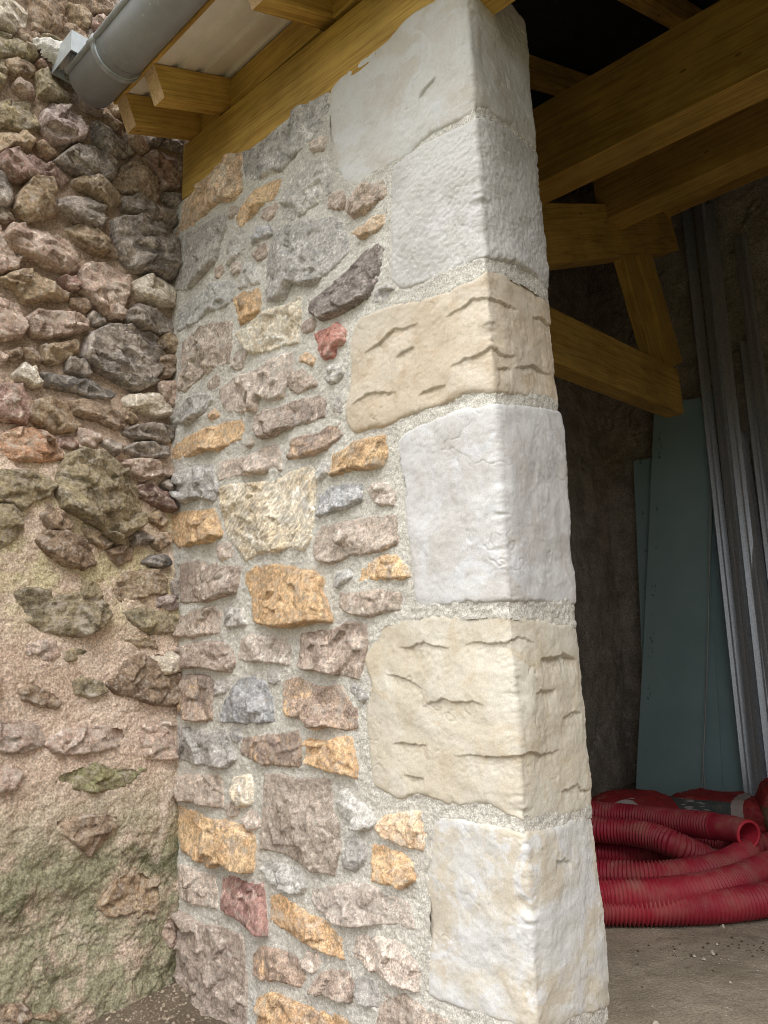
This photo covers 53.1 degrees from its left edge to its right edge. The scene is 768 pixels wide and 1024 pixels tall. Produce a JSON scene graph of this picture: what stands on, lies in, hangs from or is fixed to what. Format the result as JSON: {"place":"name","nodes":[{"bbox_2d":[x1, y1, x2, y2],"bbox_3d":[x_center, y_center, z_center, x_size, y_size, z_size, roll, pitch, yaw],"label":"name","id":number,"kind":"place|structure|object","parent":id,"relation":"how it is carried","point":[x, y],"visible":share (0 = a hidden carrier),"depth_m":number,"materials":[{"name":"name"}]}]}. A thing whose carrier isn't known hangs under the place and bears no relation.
{"place":"outdoors","nodes":[
{"label":"outdoors","id":0,"kind":"place"},
{"bbox_2d":[85,982,231,1023],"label":"ground","id":1,"kind":"structure","parent":0,"point":[127,1011],"depth_m":2.99,"materials":[{"name":"brown soil"}]},
{"bbox_2d":[0,0,188,1023],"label":"old stone wall","id":2,"kind":"structure","parent":1,"relation":"on","point":[91,199],"depth_m":3.24,"materials":[{"name":"brown stone"}]},
{"bbox_2d":[33,30,87,83],"bbox_3d":[-1.414,-2.085,3.485,0.200,0.160,0.284,-12,-14,43],"label":"flashing box","id":3,"kind":"object","parent":2,"relation":"attached to","point":[60,55],"visible":0.61,"depth_m":3.45,"materials":[{"name":"white metal"}]},
{"bbox_2d":[84,980,230,1023],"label":"foot rubble","id":4,"kind":"object","parent":1,"relation":"on","point":[163,1017],"visible":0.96,"depth_m":2.98,"materials":[{"name":"gravel"}]},
{"bbox_2d":[591,783,767,1023],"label":"floor","id":5,"kind":"structure","parent":0,"point":[672,995],"depth_m":2.60,"materials":[{"name":"concrete"}]},
{"bbox_2d":[591,789,678,808],"bbox_3d":[1.502,1.808,4.652,0.384,0.224,0.521,7,-14,-40],"label":"cement bag","id":6,"kind":"object","parent":5,"relation":"on","point":[645,797],"visible":0.35,"depth_m":4.58,"materials":[{"name":"paper"}]},
{"bbox_2d":[636,396,714,795],"bbox_3d":[2.246,0.597,5.906,0.496,3.032,0.024,-3,-13,44],"label":"plasterboard","id":7,"kind":"object","parent":5,"relation":"on","point":[671,722],"visible":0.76,"depth_m":5.88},
{"bbox_2d":[633,458,722,790],"bbox_3d":[2.248,0.805,5.940,0.572,2.608,0.027,-11,-19,43],"label":"plasterboard","id":8,"kind":"object","parent":5,"relation":"on","point":[712,747],"visible":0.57,"depth_m":5.74,"materials":[{"name":"teal"}]},
{"bbox_2d":[591,801,767,926],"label":"corrugated pipe","id":9,"kind":"object","parent":5,"relation":"on","point":[740,903],"visible":0.42,"depth_m":3.05,"materials":[{"name":"red plastic"}]},
{"bbox_2d":[591,816,767,908],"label":"corrugated pipe","id":10,"kind":"object","parent":9,"relation":"on","point":[664,840],"visible":0.34,"depth_m":3.18,"materials":[{"name":"red plastic"}]},
{"bbox_2d":[595,837,763,879],"bbox_3d":[1.278,1.652,3.701,1.220,0.203,0.916,1,-11,-18],"label":"corrugated pipe","id":11,"kind":"object","parent":10,"relation":"on","point":[616,860],"visible":0.39,"depth_m":3.36,"materials":[{"name":"red plastic"}]},
{"bbox_2d":[614,924,762,1023],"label":"mortar crumbs","id":12,"kind":"object","parent":5,"relation":"on","point":[703,958],"visible":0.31,"depth_m":2.74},
{"bbox_2d":[636,928,767,999],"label":"dirt crumbs","id":13,"kind":"object","parent":5,"relation":"on","point":[716,953],"visible":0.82,"depth_m":2.80,"materials":[{"name":"brown soil"}]},
{"bbox_2d":[701,489,710,788],"bbox_3d":[2.390,0.569,5.699,0.403,2.900,0.038,-2,-11,1],"label":"plasterboard","id":14,"kind":"object","parent":5,"relation":"on","point":[703,774],"visible":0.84,"depth_m":5.61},
{"bbox_2d":[681,208,754,795],"bbox_3d":[2.496,-0.324,5.812,0.075,4.773,0.050,-4,-15,15],"label":"steel channel","id":15,"kind":"object","parent":5,"relation":"on","point":[733,648],"visible":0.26,"depth_m":5.70,"materials":[{"name":"grey metal"}]},
{"bbox_2d":[669,788,766,832],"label":"cement bag","id":16,"kind":"object","parent":5,"relation":"on","point":[743,804],"visible":0.44,"depth_m":4.44,"materials":[{"name":"grey paper"}]},
{"bbox_2d":[710,479,742,791],"bbox_3d":[2.392,0.913,5.805,0.475,2.335,0.024,-11,-19,43],"label":"plasterboard","id":17,"kind":"object","parent":5,"relation":"on","point":[731,775],"visible":0.06,"depth_m":5.60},
{"bbox_2d":[694,202,766,793],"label":"steel channel","id":18,"kind":"object","parent":5,"relation":"on","point":[759,769],"visible":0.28,"depth_m":5.56,"materials":[{"name":"grey metal"}]},
{"bbox_2d":[705,202,767,777],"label":"steel channel","id":19,"kind":"object","parent":5,"relation":"on","point":[732,413],"visible":1,"depth_m":5.64,"materials":[{"name":"grey metal"}]},
{"bbox_2d":[734,234,767,491],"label":"steel channel","id":20,"kind":"object","parent":5,"relation":"on","point":[752,327],"visible":1,"depth_m":5.74,"materials":[{"name":"grey metal"}]},
{"bbox_2d":[739,341,767,583],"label":"steel channel","id":21,"kind":"object","parent":5,"relation":"on","point":[759,470],"visible":0.76,"depth_m":5.61,"materials":[{"name":"grey metal"}]},
{"bbox_2d":[741,432,767,694],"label":"steel channel","id":22,"kind":"object","parent":5,"relation":"on","point":[759,578],"visible":0.8,"depth_m":5.37,"materials":[{"name":"grey metal"}]},
{"bbox_2d":[755,778,767,831],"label":"cement bag","id":23,"kind":"object","parent":5,"relation":"on","point":[761,795],"visible":0.77,"depth_m":4.30,"materials":[{"name":"paper"}]},
{"label":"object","id":24,"kind":"structure","parent":0,"visible":0},
{"bbox_2d":[169,0,609,1023],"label":"stone wall","id":25,"kind":"structure","parent":24,"relation":"on","point":[381,788],"depth_m":2.66,"materials":[{"name":"stone"}]},
{"bbox_2d":[113,0,767,417],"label":"timber roof","id":26,"kind":"structure","parent":25,"relation":"on","point":[651,116],"depth_m":3.95,"materials":[{"name":"yellow timber"},{"name":"raw sawn timber"}]},
{"bbox_2d":[64,0,207,107],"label":"rain gutter","id":27,"kind":"object","parent":26,"relation":"attached to","point":[127,41],"visible":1,"depth_m":3.23,"materials":[{"name":"grey metal"}]},
{"bbox_2d":[547,188,634,795],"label":"side wall","id":28,"kind":"structure","parent":24,"relation":"on","point":[599,642],"depth_m":6.32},
{"bbox_2d":[579,175,767,782],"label":"back wall","id":29,"kind":"structure","parent":24,"relation":"on","point":[626,435],"depth_m":6.42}
]}

